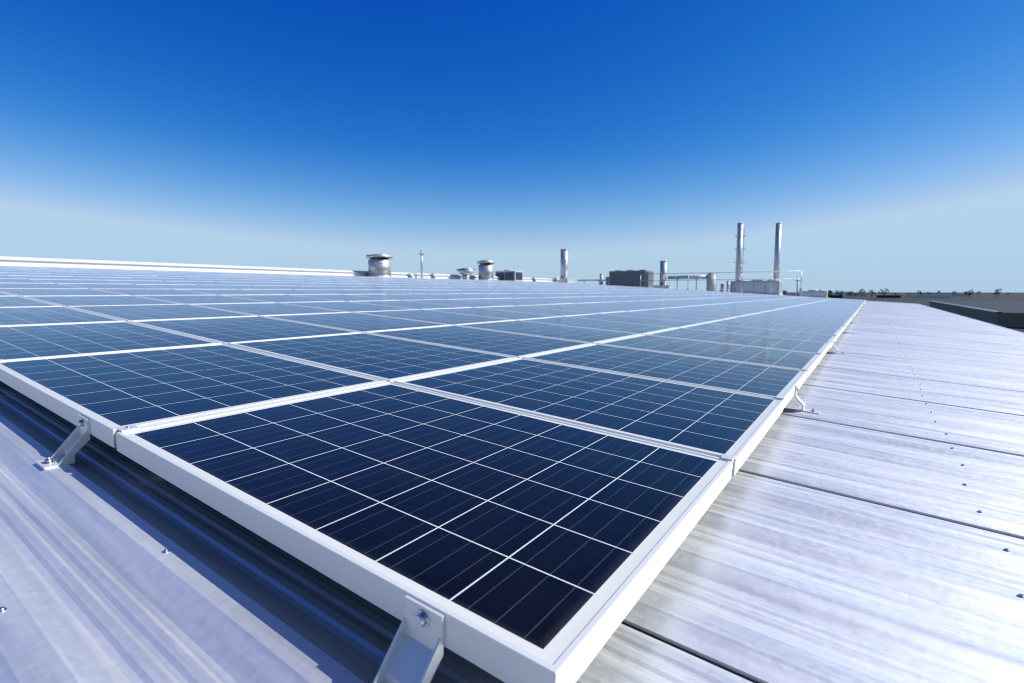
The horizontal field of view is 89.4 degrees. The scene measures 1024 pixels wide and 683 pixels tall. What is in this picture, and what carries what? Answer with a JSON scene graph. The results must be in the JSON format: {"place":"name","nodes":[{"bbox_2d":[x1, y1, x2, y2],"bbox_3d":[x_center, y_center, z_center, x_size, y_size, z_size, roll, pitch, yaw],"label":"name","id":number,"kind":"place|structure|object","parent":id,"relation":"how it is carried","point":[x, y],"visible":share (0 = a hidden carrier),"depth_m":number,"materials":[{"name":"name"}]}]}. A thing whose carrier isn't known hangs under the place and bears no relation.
{"place":"outdoors","nodes":[
{"label":"outdoors","id":0,"kind":"place"},
{"bbox_2d":[0,0,1023,292],"label":"sky","id":1,"kind":"structure","parent":0,"point":[884,139],"materials":[{"name":"blue"}]},
{"bbox_2d":[0,301,1023,682],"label":"metal roof","id":2,"kind":"structure","parent":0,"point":[762,577],"depth_m":1.14,"materials":[{"name":"silver metal"}]},
{"bbox_2d":[0,256,553,281],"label":"roof parapet","id":3,"kind":"structure","parent":2,"relation":"on","point":[43,262],"depth_m":19.73,"materials":[{"name":"white metal"}]},
{"bbox_2d":[366,254,392,276],"bbox_3d":[-6.788,-3.686,26.556,1.416,1.592,1.416,4,7,35],"label":"roof vent","id":4,"kind":"object","parent":2,"relation":"on","point":[379,265],"visible":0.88,"depth_m":26.05,"materials":[{"name":"metal"}]},
{"bbox_2d":[419,248,424,277],"bbox_3d":[-5.131,-4.255,29.422,0.445,2.138,0.240,4,7,35],"label":"roof antenna mast","id":5,"kind":"object","parent":2,"relation":"on","point":[421,253],"visible":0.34,"depth_m":29.36,"materials":[{"name":"metal"}]},
{"bbox_2d":[0,304,865,682],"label":"mounting brackets","id":6,"kind":"object","parent":2,"relation":"on","point":[414,654],"visible":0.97,"depth_m":0.77,"materials":[{"name":"silver metal"}]},
{"bbox_2d":[0,266,865,682],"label":"solar panel array","id":7,"kind":"object","parent":6,"relation":"on","point":[518,482],"visible":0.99,"depth_m":1.80,"materials":[{"name":"blue glass"}]},
{"bbox_2d":[456,268,474,279],"bbox_3d":[-2.861,-4.002,32.198,1.185,1.135,1.185,4,7,35],"label":"roof vent","id":8,"kind":"object","parent":2,"relation":"on","point":[465,273],"visible":0.66,"depth_m":31.87,"materials":[{"name":"silver metal"}]},
{"bbox_2d":[477,260,498,280],"bbox_3d":[-1.674,-4.385,33.348,1.212,1.712,1.212,4,7,35],"label":"roof vent","id":9,"kind":"object","parent":2,"relation":"on","point":[485,269],"visible":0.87,"depth_m":32.93,"materials":[{"name":"metal"}]},
{"bbox_2d":[495,270,522,280],"bbox_3d":[-0.206,-4.434,36.342,1.768,1.175,1.065,4,7,35],"label":"rooftop ac unit","id":10,"kind":"object","parent":2,"relation":"on","point":[508,275],"visible":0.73,"depth_m":35.86,"materials":[{"name":"white metal"}]},
{"bbox_2d":[0,319,1023,612],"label":"roof screws","id":11,"kind":"object","parent":2,"relation":"on","point":[164,551],"visible":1,"depth_m":1.27,"materials":[{"name":"metal"}]},
{"bbox_2d":[553,249,575,282],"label":"exhaust stack","id":12,"kind":"object","parent":2,"relation":"on","point":[564,278],"visible":0.81,"depth_m":42.01,"materials":[{"name":"metal"}]},
{"bbox_2d":[578,279,605,284],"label":"roof pipe run","id":13,"kind":"object","parent":2,"relation":"on","point":[593,280],"visible":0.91,"depth_m":40.55,"materials":[{"name":"metal"}]},
{"bbox_2d":[600,274,602,284],"bbox_3d":[6.910,-4.752,40.019,0.285,0.949,0.285,4,7,35],"label":"flue","id":14,"kind":"object","parent":2,"relation":"on","point":[601,279],"visible":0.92,"depth_m":39.91,"materials":[{"name":"metal"}]},
{"bbox_2d":[609,270,653,287],"bbox_3d":[9.030,-4.582,39.166,2.962,1.643,1.749,4,7,35],"label":"rooftop hvac unit","id":15,"kind":"object","parent":2,"relation":"on","point":[624,278],"visible":0.85,"depth_m":38.41,"materials":[{"name":"grey metal"}]},
{"bbox_2d":[653,261,672,288],"bbox_3d":[11.043,-4.673,37.751,1.094,2.392,1.094,4,7,35],"label":"exhaust stack","id":16,"kind":"object","parent":2,"relation":"on","point":[663,266],"visible":0.74,"depth_m":37.51,"materials":[{"name":"metal"}]},
{"bbox_2d":[668,275,706,289],"bbox_3d":[12.445,-4.029,36.833,2.682,1.332,0.267,4,7,35],"label":"roof duct","id":17,"kind":"object","parent":2,"relation":"on","point":[696,277],"visible":0.96,"depth_m":36.56,"materials":[{"name":"metal"}]},
{"bbox_2d":[706,273,715,290],"bbox_3d":[13.822,-3.933,35.880,0.653,1.687,0.653,4,7,35],"label":"tank","id":18,"kind":"object","parent":2,"relation":"on","point":[711,283],"visible":0.79,"depth_m":35.61,"materials":[{"name":"silver metal"}]},
{"bbox_2d":[640,271,801,292],"bbox_3d":[13.524,-3.933,34.620,10.367,1.370,0.120,4,7,35],"label":"roof guard rail","id":19,"kind":"object","parent":2,"relation":"on","point":[741,279],"visible":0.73,"depth_m":33.89,"materials":[{"name":"metal"}]},
{"bbox_2d":[720,284,723,291],"bbox_3d":[14.609,-3.682,35.967,0.240,0.646,0.240,4,7,35],"label":"flue","id":20,"kind":"object","parent":2,"relation":"on","point":[722,288],"visible":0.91,"depth_m":35.88,"materials":[{"name":"metal"}]},
{"bbox_2d":[726,281,729,291],"bbox_3d":[14.932,-3.749,35.734,0.238,0.871,0.239,4,7,35],"label":"flue","id":21,"kind":"object","parent":2,"relation":"on","point":[728,287],"visible":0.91,"depth_m":35.65,"materials":[{"name":"metal"}]},
{"bbox_2d":[735,223,743,278],"bbox_3d":[16.056,-5.864,36.580,0.426,4.957,0.426,4,7,35],"label":"chimney","id":22,"kind":"object","parent":2,"relation":"on","point":[740,242],"visible":0.78,"depth_m":36.39,"materials":[{"name":"metal"}]},
{"bbox_2d":[734,227,745,277],"bbox_3d":[15.901,-5.633,36.146,0.695,4.596,0.695,-1,6,-10],"label":"chimney ladder","id":23,"kind":"object","parent":22,"relation":"attached to","point":[737,251],"visible":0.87,"depth_m":36.17,"materials":[{"name":"metal"}]},
{"bbox_2d":[730,280,782,294],"bbox_3d":[17.054,-3.622,36.099,3.155,1.334,1.757,4,7,35],"label":"rooftop equipment unit","id":24,"kind":"object","parent":2,"relation":"on","point":[757,286],"visible":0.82,"depth_m":35.32,"materials":[{"name":"metal"}]},
{"bbox_2d":[773,223,781,279],"bbox_3d":[18.186,-5.613,35.483,0.413,4.956,0.413,4,7,35],"label":"chimney","id":25,"kind":"object","parent":2,"relation":"on","point":[777,250],"visible":0.79,"depth_m":35.30,"materials":[{"name":"metal"}]},
{"bbox_2d":[794,277,800,295],"bbox_3d":[19.122,-3.507,34.665,0.403,1.684,0.240,4,7,35],"label":"roof antenna mast","id":26,"kind":"object","parent":2,"relation":"on","point":[797,280],"visible":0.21,"depth_m":34.62,"materials":[{"name":"metal"}]},
{"bbox_2d":[799,290,827,297],"bbox_3d":[19.893,-2.983,34.177,1.666,0.849,0.873,4,7,35],"label":"rooftop ac unit","id":27,"kind":"object","parent":2,"relation":"on","point":[815,293],"visible":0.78,"depth_m":33.80,"materials":[{"name":"metal"}]},
{"bbox_2d":[621,471,1020,682],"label":"roof seam","id":28,"kind":"object","parent":2,"relation":"on","point":[699,657],"depth_m":0.92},
{"bbox_2d":[783,292,1023,306],"bbox_3d":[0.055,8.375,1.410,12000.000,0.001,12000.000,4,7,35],"label":"ground","id":29,"kind":"structure","parent":0,"point":[1001,296],"depth_m":629.09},
{"bbox_2d":[798,293,968,297],"bbox_3d":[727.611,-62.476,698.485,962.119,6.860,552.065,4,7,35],"label":"distant sheds","id":30,"kind":"object","parent":29,"relation":"on","point":[931,295],"visible":0.48,"depth_m":681.55,"materials":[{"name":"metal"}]},
{"bbox_2d":[782,288,1009,298],"bbox_3d":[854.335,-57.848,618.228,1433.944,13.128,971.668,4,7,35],"label":"treeline","id":31,"kind":"object","parent":29,"relation":"on","point":[885,292],"visible":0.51,"depth_m":749.07,"materials":[{"name":"green plant"}]},
{"bbox_2d":[929,301,1023,332],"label":"neighbour shed","id":32,"kind":"structure","parent":29,"relation":"on","point":[1009,315],"depth_m":55.97,"materials":[{"name":"metal"}]},
{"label":"building walls","id":33,"kind":"object","parent":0,"visible":0},
{"bbox_2d":[866,300,1022,332],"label":"roof eave gable trim","id":34,"kind":"structure","parent":33,"relation":"on","point":[956,314],"depth_m":16.41,"materials":[{"name":"grey metal"}]}
]}

